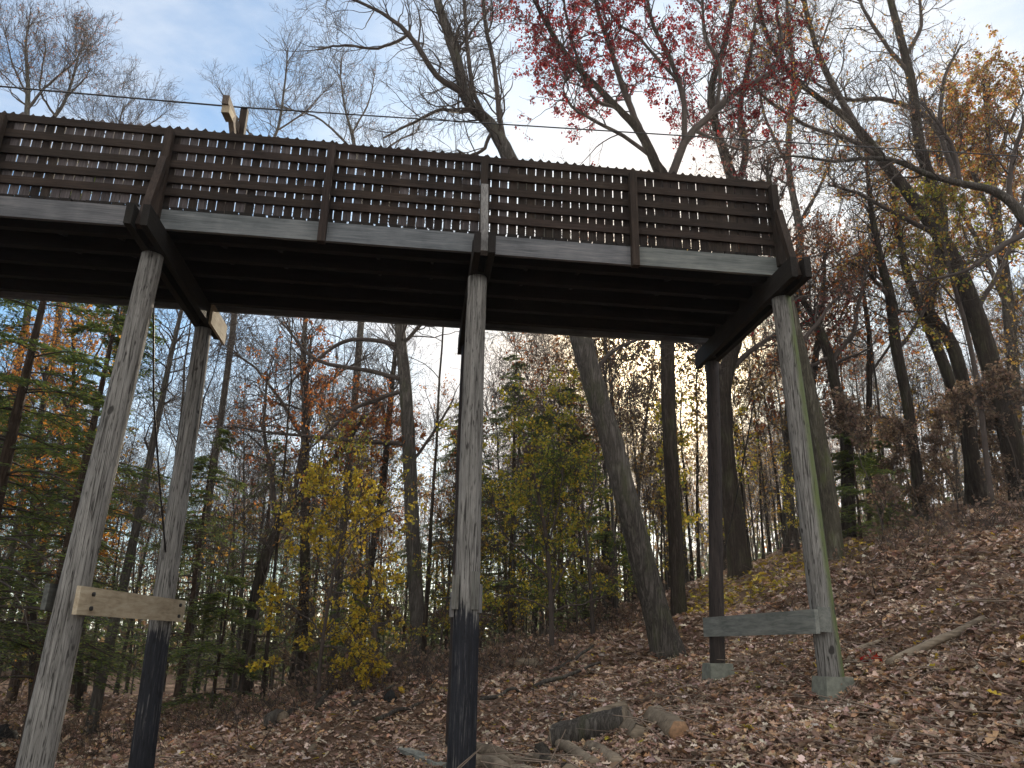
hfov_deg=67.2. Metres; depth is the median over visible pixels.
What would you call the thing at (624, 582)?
slim tree
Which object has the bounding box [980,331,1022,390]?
thin sapling
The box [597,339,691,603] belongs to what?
slim tree
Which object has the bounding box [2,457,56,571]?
slim tree
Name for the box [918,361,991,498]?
slim tree
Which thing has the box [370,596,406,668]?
dead leaved shrub
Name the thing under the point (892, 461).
dead leaved shrub
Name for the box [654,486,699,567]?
brown leaved oak
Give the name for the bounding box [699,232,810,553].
slim tree
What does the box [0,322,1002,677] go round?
wood
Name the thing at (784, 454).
yellow sapling
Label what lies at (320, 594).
thin sapling
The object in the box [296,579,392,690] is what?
hemlock sapling
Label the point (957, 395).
dead leaved shrub
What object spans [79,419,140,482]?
bare tree
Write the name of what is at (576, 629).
dry brush
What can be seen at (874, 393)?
bare tree
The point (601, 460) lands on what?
slim tree
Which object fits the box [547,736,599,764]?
split log
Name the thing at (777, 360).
slim tree
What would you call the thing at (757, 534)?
bare tree
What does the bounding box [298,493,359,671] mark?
brown leaved oak
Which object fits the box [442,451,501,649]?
slim tree
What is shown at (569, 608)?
dead leaved shrub
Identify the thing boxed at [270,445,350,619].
bare tree
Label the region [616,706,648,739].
split log
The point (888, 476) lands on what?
dead leaved shrub
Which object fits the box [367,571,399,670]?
thin sapling
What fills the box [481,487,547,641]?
yellow sapling
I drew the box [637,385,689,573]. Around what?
slim tree
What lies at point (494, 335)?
slim tree
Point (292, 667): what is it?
bare tree
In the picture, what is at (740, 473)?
brace cable
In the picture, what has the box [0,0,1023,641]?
sky
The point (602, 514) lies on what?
hemlock tree
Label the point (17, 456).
hemlock tree
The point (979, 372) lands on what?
brown leaved oak
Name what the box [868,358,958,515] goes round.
thin sapling
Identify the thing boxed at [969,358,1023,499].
dead leaved shrub
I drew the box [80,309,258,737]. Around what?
leaning tree
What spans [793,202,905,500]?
slim tree
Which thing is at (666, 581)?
slim tree
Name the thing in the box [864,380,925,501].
thin sapling
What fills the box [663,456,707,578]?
brown leaved oak
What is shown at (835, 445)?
slim tree
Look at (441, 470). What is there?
slim tree
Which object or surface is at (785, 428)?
thin sapling
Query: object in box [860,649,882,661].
red sprig
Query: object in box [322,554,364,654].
brown leaved oak
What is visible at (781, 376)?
brown leaved oak
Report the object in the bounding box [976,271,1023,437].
thin sapling
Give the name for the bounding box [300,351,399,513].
slim tree
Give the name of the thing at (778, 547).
slim tree
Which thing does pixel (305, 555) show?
bare tree
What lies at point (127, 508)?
bare tree
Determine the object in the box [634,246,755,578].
brown leaved oak
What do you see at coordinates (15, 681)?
hemlock tree
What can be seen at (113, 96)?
overhead cable
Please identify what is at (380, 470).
bare tree
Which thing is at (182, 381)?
bare tree
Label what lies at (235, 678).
bare tree
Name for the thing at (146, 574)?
slim tree
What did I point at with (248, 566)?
hemlock tree
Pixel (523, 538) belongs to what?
slim tree
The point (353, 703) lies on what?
fallen branch
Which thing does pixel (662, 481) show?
slim tree
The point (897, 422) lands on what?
dead leaved shrub
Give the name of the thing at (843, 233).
slim tree
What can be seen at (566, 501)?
yellow sapling
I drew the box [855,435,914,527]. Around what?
hemlock sapling
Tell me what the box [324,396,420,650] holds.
brown leaved oak
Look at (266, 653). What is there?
slim tree
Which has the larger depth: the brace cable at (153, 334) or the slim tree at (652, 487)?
the slim tree at (652, 487)
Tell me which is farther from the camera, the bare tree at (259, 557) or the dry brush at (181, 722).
the bare tree at (259, 557)
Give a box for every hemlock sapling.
[161,567,285,713]
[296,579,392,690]
[539,516,627,626]
[830,431,922,538]
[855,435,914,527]
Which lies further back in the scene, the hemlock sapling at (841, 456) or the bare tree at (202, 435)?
the bare tree at (202, 435)
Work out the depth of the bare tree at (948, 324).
36.45 m
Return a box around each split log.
[480,755,533,767]
[534,742,576,767]
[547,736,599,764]
[583,740,622,766]
[590,700,628,712]
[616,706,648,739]
[643,705,689,740]
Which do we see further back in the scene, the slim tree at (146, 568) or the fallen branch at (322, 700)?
the slim tree at (146, 568)
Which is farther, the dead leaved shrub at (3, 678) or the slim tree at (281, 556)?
the slim tree at (281, 556)
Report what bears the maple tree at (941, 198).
on the ground
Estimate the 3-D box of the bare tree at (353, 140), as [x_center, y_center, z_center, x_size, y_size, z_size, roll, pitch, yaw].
[-7.757,-2.923,31.953,7.874,29.626,4.545,9,-20,-22]
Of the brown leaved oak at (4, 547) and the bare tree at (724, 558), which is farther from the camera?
the brown leaved oak at (4, 547)
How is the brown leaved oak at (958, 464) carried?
on the ground
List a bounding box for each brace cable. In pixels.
[152,308,166,551]
[724,400,754,550]
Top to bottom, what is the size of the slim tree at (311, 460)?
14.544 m
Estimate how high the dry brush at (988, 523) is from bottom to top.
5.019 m
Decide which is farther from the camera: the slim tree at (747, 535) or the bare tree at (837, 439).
the bare tree at (837, 439)
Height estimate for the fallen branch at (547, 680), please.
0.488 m
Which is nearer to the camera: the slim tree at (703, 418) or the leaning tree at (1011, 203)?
the leaning tree at (1011, 203)
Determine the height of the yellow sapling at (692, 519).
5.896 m
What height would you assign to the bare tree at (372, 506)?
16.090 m
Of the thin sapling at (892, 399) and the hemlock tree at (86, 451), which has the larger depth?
the thin sapling at (892, 399)
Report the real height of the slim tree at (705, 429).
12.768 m
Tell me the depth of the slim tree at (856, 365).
47.51 m
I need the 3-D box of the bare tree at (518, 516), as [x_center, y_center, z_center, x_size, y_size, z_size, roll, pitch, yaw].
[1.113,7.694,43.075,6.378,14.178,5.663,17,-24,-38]
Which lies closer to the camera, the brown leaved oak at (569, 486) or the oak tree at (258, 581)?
the oak tree at (258, 581)
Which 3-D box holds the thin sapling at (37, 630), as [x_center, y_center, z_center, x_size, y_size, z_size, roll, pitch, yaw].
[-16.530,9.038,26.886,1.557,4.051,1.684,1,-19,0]
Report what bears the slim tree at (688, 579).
on the ground
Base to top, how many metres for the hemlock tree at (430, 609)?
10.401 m
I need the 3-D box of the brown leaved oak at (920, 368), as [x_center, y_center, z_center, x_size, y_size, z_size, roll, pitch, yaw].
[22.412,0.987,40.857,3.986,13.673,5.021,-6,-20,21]
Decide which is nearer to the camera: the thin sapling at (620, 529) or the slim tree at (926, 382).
the thin sapling at (620, 529)
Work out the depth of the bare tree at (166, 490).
39.91 m
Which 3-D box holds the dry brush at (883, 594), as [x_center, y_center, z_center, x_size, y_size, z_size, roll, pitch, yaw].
[6.527,3.428,13.731,5.640,2.630,4.120,3,-19,-6]
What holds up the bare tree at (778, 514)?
on the ground
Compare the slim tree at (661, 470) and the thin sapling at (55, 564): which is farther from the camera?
the slim tree at (661, 470)
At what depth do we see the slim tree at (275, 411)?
35.30 m
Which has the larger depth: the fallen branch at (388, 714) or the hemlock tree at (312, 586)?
the hemlock tree at (312, 586)
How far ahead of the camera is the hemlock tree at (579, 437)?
25.46 m
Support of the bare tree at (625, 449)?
on the ground
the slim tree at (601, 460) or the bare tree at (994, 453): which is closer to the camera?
the slim tree at (601, 460)
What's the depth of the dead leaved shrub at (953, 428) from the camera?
24.77 m
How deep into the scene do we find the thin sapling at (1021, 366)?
30.41 m
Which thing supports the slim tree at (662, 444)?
on the ground
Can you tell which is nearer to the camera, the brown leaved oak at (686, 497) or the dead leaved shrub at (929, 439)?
the dead leaved shrub at (929, 439)
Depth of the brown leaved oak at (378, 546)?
45.11 m
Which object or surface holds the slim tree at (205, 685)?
on the ground
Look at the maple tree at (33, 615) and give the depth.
19.78 m
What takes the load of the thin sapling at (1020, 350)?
on the ground
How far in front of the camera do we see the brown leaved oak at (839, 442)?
62.50 m
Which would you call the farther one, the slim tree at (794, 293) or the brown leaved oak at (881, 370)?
the brown leaved oak at (881, 370)
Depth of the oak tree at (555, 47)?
21.77 m
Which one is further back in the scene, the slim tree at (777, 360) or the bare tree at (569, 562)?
the bare tree at (569, 562)
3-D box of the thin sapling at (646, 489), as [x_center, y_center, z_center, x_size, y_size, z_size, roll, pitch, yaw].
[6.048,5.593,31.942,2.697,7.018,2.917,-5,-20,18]
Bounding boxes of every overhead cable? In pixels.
[0,85,239,107]
[240,106,1023,156]
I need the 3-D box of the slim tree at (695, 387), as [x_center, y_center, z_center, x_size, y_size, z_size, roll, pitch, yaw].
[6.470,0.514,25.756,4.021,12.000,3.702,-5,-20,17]
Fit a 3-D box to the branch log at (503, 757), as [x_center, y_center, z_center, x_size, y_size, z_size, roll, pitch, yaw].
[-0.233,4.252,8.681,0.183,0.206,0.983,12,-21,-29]
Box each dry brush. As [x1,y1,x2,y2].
[0,692,277,767]
[5,643,431,758]
[168,632,547,739]
[352,628,608,677]
[398,544,793,669]
[679,479,1023,656]
[725,508,1019,645]
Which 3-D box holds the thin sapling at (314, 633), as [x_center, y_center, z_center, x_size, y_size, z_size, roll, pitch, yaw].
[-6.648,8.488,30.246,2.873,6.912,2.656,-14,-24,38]
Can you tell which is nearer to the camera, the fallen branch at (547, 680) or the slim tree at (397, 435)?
the fallen branch at (547, 680)
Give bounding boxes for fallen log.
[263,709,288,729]
[501,657,543,668]
[549,706,628,747]
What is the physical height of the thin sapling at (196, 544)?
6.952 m
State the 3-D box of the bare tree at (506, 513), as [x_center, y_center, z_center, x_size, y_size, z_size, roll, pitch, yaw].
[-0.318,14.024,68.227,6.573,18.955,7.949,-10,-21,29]
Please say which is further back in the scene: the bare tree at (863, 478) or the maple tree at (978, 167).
the bare tree at (863, 478)
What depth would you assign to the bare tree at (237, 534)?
58.85 m
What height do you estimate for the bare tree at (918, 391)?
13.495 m
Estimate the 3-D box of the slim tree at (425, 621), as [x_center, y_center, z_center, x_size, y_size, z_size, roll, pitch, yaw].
[-2.804,-1.500,23.327,6.415,19.146,5.906,7,-20,-17]
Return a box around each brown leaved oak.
[0,354,92,575]
[0,513,15,604]
[2,466,65,605]
[67,422,168,618]
[106,463,166,680]
[184,430,264,674]
[185,489,266,684]
[203,511,273,691]
[220,406,299,590]
[250,489,329,690]
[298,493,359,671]
[312,378,421,663]
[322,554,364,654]
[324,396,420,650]
[341,522,397,627]
[393,433,454,595]
[398,369,507,656]
[488,334,595,633]
[494,502,533,602]
[501,332,622,620]
[505,406,587,562]
[523,420,600,530]
[529,225,655,610]
[553,238,679,601]
[556,467,591,621]
[564,481,621,574]
[577,363,659,532]
[621,403,700,588]
[631,343,719,580]
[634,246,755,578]
[643,466,693,561]
[646,479,691,564]
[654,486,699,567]
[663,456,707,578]
[731,335,786,560]
[735,419,781,552]
[739,450,782,550]
[739,457,767,542]
[745,290,847,473]
[826,384,877,485]
[839,471,865,523]
[845,319,930,501]
[885,295,970,499]
[942,268,1021,487]
[942,427,982,499]
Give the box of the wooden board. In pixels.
[397,748,446,767]
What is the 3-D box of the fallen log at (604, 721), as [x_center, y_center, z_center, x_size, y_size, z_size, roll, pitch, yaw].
[0.926,4.053,9.031,0.983,0.564,0.349,-8,-21,24]
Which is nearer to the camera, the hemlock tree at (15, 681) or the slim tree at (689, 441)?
the hemlock tree at (15, 681)
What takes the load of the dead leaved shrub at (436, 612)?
on the ground
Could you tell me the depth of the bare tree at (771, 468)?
66.06 m
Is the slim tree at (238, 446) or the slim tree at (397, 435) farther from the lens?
the slim tree at (397, 435)
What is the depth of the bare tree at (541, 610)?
38.86 m
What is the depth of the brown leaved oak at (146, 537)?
48.20 m
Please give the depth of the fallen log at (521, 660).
15.70 m
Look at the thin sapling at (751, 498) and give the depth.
35.56 m
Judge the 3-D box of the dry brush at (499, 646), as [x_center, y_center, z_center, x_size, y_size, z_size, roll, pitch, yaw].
[-0.502,5.676,15.633,6.877,1.691,3.468,7,-20,-17]
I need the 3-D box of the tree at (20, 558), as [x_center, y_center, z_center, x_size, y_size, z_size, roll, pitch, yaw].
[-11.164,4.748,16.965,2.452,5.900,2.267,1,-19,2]
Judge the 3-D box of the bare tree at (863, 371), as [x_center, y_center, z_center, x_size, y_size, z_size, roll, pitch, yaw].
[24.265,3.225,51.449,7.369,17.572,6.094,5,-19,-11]
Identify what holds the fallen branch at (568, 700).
on the ground
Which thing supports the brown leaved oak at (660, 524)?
on the ground
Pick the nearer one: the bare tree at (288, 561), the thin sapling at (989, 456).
the thin sapling at (989, 456)
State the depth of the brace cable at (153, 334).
9.44 m
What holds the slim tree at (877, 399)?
on the ground
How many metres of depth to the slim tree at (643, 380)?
24.41 m
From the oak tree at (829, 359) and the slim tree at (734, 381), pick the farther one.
the slim tree at (734, 381)
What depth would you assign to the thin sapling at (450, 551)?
21.48 m
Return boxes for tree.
[0,0,116,449]
[0,0,139,617]
[0,157,173,674]
[0,299,64,673]
[0,301,187,675]
[0,302,106,442]
[0,303,191,765]
[0,307,79,458]
[0,313,134,705]
[0,373,142,704]
[0,471,73,695]
[1,301,125,712]
[1,493,59,687]
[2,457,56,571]
[8,523,134,694]
[10,386,129,653]
[22,352,105,470]
[34,392,143,565]
[42,422,139,582]
[45,53,187,365]
[69,416,134,692]
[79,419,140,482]
[80,308,212,691]
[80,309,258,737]
[99,430,147,581]
[100,398,227,581]
[101,423,263,698]
[101,456,168,587]
[108,433,168,692]
[110,362,232,693]
[112,209,285,458]
[120,448,174,560]
[121,479,187,681]
[123,474,188,693]
[131,174,293,438]
[139,527,245,688]
[140,312,263,690]
[147,486,223,691]
[155,348,282,693]
[156,313,321,692]
[182,4,360,695]
[182,369,295,703]
[185,436,268,691]
[187,364,300,691]
[187,484,240,674]
[188,317,395,688]
[193,439,324,687]
[193,450,266,691]
[197,117,504,662]
[203,317,440,696]
[203,386,284,693]
[204,440,268,675]
[209,324,339,572]
[211,472,279,654]
[226,134,405,699]
[239,516,318,688]
[241,486,320,685]
[245,448,427,703]
[247,496,298,668]
[254,319,393,687]
[255,0,723,659]
[256,429,322,690]
[257,27,433,677]
[259,475,346,685]
[264,348,370,682]
[268,528,310,687]
[270,410,450,657]
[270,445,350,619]
[270,522,310,612]
[279,499,339,600]
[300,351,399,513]
[310,426,400,631]
[310,446,377,618]
[313,323,419,642]
[314,452,402,579]
[325,431,401,556]
[325,557,386,657]
[329,323,440,668]
[329,364,442,651]
[334,357,432,606]
[336,96,499,665]
[343,510,393,671]
[350,471,403,565]
[364,485,406,654]
[366,525,436,664]
[384,492,442,598]
[388,414,534,646]
[389,501,443,592]
[391,539,424,669]
[397,529,451,664]
[399,375,496,645]
[415,395,455,640]
[434,455,519,648]
[436,360,629,646]
[441,330,572,642]
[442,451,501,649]
[443,353,594,640]
[445,331,576,457]
[456,332,598,640]
[468,0,830,616]
[482,392,549,641]
[483,340,558,556]
[483,490,532,626]
[483,512,508,641]
[484,446,529,644]
[485,331,608,635]
[485,361,577,638]
[486,338,633,621]
[488,382,624,629]
[488,436,551,531]
[488,444,535,627]
[491,435,568,636]
[496,398,556,637]
[499,422,557,613]
[502,333,611,632]
[503,514,588,634]
[506,403,557,633]
[516,433,655,636]
[517,190,626,606]
[521,408,592,620]
[523,336,590,635]
[526,140,650,606]
[534,221,659,615]
[535,335,634,571]
[542,388,589,617]
[544,208,682,619]
[560,337,648,601]
[564,348,652,599]
[570,487,627,607]
[575,432,604,564]
[578,464,620,606]
[581,236,699,596]
[581,357,653,610]
[587,340,658,463]
[591,439,637,603]
[592,340,680,501]
[597,236,660,486]
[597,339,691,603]
[608,384,657,583]
[614,382,695,528]
[619,347,698,589]
[621,347,704,581]
[622,142,754,561]
[622,345,693,583]
[625,342,702,582]
[625,399,690,580]
[626,352,691,538]
[630,423,689,552]
[631,436,685,589]
[633,426,705,571]
[636,365,705,589]
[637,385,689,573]
[643,340,757,418]
[644,383,707,486]
[648,360,707,531]
[650,0,853,579]
[657,347,744,469]
[679,410,737,533]
[680,164,782,541]
[681,370,753,473]
[684,382,749,468]
[684,466,707,545]
[685,234,774,569]
[688,418,747,494]
[689,116,885,560]
[695,189,832,549]
[698,374,773,496]
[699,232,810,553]
[699,401,781,560]
[702,323,766,439]
[704,0,1023,503]
[705,340,782,557]
[719,0,860,553]
[731,29,1023,314]
[733,321,781,549]
[736,377,797,547]
[736,401,782,558]
[737,206,887,447]
[737,314,837,468]
[740,172,851,372]
[740,379,782,499]
[740,380,782,540]
[746,210,919,540]
[746,319,826,377]
[747,315,826,426]
[749,347,821,487]
[750,455,782,553]
[761,253,841,394]
[769,299,835,460]
[783,103,957,514]
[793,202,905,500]
[799,0,994,507]
[799,108,979,523]
[804,133,905,391]
[804,144,895,371]
[817,301,899,480]
[818,219,929,527]
[818,318,889,454]
[818,362,905,480]
[819,322,893,495]
[822,322,928,520]
[825,406,864,497]
[839,294,954,516]
[845,153,1004,481]
[848,136,980,506]
[854,411,885,513]
[872,318,950,504]
[874,320,980,507]
[879,220,1023,500]
[883,176,1023,506]
[885,324,963,495]
[893,239,1000,491]
[901,22,1023,428]
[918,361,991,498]
[926,256,1019,464]
[952,382,1022,480]
[962,256,1023,385]
[990,256,1023,352]
[992,223,1023,338]
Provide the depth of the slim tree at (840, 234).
33.35 m
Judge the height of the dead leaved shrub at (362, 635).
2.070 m
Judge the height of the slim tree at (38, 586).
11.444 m
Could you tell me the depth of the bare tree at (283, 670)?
48.51 m
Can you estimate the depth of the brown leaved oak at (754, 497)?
48.92 m
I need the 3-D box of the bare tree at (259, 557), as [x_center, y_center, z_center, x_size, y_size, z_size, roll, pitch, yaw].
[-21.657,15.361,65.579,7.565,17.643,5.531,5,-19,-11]
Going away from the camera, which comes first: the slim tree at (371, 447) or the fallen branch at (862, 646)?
the fallen branch at (862, 646)
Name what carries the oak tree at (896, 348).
on the ground
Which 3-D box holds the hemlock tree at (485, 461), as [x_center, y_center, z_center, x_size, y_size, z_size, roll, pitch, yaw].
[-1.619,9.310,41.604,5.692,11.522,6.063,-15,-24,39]
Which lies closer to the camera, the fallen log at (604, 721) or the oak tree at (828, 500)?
the fallen log at (604, 721)
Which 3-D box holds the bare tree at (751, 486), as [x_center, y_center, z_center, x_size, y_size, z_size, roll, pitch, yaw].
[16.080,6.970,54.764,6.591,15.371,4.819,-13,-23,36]
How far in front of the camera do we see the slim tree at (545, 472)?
29.31 m
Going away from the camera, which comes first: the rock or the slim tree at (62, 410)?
the rock
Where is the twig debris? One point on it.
(838, 703)
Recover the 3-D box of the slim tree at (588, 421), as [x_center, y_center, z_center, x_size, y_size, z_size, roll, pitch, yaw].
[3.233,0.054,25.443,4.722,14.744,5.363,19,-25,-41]
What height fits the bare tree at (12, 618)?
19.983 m
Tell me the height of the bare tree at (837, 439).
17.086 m
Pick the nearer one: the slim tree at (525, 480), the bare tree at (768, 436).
the slim tree at (525, 480)
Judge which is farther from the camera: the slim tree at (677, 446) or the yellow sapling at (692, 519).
the slim tree at (677, 446)
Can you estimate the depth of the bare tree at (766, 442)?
51.17 m
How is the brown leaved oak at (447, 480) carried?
on the ground
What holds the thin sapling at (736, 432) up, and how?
on the ground
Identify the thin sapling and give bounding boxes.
[21,552,57,679]
[24,585,46,670]
[75,564,118,686]
[137,473,234,655]
[215,437,331,703]
[289,548,346,686]
[308,517,383,659]
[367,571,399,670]
[427,483,496,628]
[431,489,502,662]
[479,489,530,646]
[493,556,529,635]
[518,462,598,632]
[594,507,634,606]
[619,449,665,591]
[631,437,687,572]
[646,461,702,567]
[704,355,788,534]
[737,472,762,560]
[764,398,840,552]
[854,398,911,523]
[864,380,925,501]
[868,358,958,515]
[958,415,998,491]
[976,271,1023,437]
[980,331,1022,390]
[996,311,1023,422]
[1002,329,1023,381]
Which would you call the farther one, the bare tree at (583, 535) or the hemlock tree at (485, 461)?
the bare tree at (583, 535)
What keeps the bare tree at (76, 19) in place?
on the ground
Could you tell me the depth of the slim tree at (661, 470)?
34.20 m
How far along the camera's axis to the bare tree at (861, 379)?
57.15 m
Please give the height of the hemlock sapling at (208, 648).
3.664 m
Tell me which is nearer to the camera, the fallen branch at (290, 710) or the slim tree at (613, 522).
the fallen branch at (290, 710)
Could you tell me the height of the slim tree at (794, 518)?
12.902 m
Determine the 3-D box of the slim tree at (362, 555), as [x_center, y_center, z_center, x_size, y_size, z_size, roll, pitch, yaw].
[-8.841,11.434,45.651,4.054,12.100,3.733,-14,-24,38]
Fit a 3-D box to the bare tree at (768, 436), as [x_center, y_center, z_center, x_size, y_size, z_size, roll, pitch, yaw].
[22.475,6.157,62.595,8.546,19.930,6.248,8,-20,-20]
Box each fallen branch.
[286,689,337,713]
[314,683,348,709]
[351,685,397,705]
[375,701,424,721]
[479,687,520,700]
[534,661,600,687]
[549,644,593,674]
[558,694,572,721]
[845,637,883,662]
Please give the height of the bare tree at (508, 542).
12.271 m
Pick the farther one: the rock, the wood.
the wood
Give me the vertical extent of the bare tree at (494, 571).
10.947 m
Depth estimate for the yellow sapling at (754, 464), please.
25.30 m
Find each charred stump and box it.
[0,724,19,741]
[383,689,396,701]
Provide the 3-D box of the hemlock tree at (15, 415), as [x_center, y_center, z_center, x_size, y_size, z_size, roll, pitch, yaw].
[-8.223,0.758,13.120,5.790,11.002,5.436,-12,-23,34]
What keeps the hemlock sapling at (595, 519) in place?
on the ground
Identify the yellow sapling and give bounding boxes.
[429,503,491,639]
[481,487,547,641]
[487,548,532,633]
[526,524,573,633]
[538,458,611,632]
[645,389,724,552]
[656,501,693,570]
[692,405,765,527]
[773,448,799,551]
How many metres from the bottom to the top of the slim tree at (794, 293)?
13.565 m
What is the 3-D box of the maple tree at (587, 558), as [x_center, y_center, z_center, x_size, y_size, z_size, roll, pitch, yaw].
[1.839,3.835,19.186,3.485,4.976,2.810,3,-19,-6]
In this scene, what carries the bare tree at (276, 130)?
on the ground
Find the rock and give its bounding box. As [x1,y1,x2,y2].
[880,754,909,764]
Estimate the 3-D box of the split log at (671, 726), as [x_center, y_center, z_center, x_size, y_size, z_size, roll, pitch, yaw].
[1.666,3.691,8.380,0.290,0.293,1.162,2,-19,-2]
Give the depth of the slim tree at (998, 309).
35.42 m
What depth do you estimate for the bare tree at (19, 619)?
64.47 m
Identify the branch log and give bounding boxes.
[307,726,320,752]
[476,742,557,766]
[476,753,515,767]
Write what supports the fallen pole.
on the ground
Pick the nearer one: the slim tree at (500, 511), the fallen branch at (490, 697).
the fallen branch at (490, 697)
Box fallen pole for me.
[884,615,985,668]
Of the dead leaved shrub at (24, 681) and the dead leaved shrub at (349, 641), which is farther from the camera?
the dead leaved shrub at (24, 681)
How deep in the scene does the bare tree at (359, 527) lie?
41.47 m
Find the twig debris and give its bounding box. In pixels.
[0,485,1023,767]
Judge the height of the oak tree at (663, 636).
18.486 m
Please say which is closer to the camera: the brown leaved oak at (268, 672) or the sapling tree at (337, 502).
the sapling tree at (337, 502)
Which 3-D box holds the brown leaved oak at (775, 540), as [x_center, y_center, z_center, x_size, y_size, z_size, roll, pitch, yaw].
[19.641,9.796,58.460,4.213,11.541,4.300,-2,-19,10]
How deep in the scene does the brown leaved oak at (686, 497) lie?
31.05 m
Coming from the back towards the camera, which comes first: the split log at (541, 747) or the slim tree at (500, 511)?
the slim tree at (500, 511)
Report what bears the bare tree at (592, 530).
on the ground
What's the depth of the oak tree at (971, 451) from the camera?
26.08 m
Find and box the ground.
[0,488,1023,767]
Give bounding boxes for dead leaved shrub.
[0,635,9,695]
[6,638,39,697]
[272,648,294,689]
[339,632,364,672]
[346,626,377,677]
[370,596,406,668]
[427,605,450,654]
[479,613,491,634]
[482,592,508,644]
[545,567,572,626]
[591,557,627,634]
[723,532,727,569]
[819,387,914,540]
[826,404,911,529]
[864,465,907,516]
[866,449,910,526]
[872,412,942,523]
[872,414,942,508]
[900,445,943,501]
[912,427,957,517]
[917,401,955,507]
[920,446,955,503]
[928,378,984,511]
[932,409,1006,493]
[948,431,1003,485]
[963,406,1023,500]
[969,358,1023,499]
[977,431,1005,498]
[993,429,1023,492]
[996,387,1023,460]
[1001,379,1023,461]
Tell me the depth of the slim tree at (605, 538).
23.42 m
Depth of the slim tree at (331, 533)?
35.41 m
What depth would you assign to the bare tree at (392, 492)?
64.82 m
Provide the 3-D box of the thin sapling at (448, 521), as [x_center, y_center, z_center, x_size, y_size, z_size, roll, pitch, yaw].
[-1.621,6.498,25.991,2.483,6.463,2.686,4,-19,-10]
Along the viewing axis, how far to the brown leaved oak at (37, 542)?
47.29 m
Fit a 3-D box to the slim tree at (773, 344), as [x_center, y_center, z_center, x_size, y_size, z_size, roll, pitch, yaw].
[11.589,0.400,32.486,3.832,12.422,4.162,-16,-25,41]
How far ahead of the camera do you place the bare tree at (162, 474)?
64.26 m
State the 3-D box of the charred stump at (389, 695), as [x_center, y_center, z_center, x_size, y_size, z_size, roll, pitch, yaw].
[-2.017,5.241,12.758,0.232,0.367,0.223,3,-19,-6]
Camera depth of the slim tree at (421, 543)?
40.24 m
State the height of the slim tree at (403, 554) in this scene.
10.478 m
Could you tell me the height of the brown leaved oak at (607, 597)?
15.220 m
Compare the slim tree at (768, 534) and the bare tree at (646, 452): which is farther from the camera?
the bare tree at (646, 452)
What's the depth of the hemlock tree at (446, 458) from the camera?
33.50 m
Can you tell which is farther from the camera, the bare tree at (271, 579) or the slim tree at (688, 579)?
the bare tree at (271, 579)
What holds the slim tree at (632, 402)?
on the ground
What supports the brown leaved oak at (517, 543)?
on the ground
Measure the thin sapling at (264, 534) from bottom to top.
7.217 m
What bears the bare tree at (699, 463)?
on the ground
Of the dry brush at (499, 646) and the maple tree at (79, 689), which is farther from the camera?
the maple tree at (79, 689)
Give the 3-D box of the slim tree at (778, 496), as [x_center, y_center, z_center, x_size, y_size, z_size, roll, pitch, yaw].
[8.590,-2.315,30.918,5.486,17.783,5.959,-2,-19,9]
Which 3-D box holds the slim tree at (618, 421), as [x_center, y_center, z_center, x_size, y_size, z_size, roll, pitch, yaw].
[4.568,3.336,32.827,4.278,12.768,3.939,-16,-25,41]
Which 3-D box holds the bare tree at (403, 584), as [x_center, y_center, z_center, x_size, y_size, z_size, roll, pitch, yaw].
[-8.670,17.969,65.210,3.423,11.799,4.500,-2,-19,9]
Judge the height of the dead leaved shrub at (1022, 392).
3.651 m
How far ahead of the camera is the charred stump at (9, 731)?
16.48 m
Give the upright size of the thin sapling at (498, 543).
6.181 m
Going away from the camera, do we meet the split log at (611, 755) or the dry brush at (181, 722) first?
the split log at (611, 755)
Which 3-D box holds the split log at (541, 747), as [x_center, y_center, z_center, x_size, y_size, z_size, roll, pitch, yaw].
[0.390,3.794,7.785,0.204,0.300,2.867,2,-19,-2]
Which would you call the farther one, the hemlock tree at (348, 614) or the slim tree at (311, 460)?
the hemlock tree at (348, 614)
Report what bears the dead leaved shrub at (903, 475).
on the ground
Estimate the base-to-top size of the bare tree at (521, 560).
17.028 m
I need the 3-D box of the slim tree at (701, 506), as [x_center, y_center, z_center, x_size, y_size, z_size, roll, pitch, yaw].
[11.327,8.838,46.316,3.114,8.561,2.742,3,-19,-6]
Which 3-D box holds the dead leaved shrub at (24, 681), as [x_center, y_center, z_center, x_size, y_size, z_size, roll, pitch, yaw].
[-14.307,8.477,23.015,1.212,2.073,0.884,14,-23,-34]
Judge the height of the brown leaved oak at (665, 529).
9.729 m
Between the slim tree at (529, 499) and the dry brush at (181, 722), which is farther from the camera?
the slim tree at (529, 499)
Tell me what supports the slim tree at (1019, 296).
on the ground
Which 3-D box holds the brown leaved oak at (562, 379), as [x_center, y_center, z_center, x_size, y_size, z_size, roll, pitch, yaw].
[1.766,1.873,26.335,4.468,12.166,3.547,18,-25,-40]
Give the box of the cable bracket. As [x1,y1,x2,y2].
[221,95,248,212]
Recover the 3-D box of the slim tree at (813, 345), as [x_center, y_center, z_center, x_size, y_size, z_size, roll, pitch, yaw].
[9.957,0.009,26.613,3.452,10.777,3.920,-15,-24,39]
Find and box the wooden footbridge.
[0,111,854,767]
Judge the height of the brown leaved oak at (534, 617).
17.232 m
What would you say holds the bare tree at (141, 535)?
on the ground
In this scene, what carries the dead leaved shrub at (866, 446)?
on the ground
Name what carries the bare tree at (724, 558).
on the ground
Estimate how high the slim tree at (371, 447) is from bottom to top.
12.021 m
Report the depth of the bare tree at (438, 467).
46.49 m
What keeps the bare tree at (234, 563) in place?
on the ground
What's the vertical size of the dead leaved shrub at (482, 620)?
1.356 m

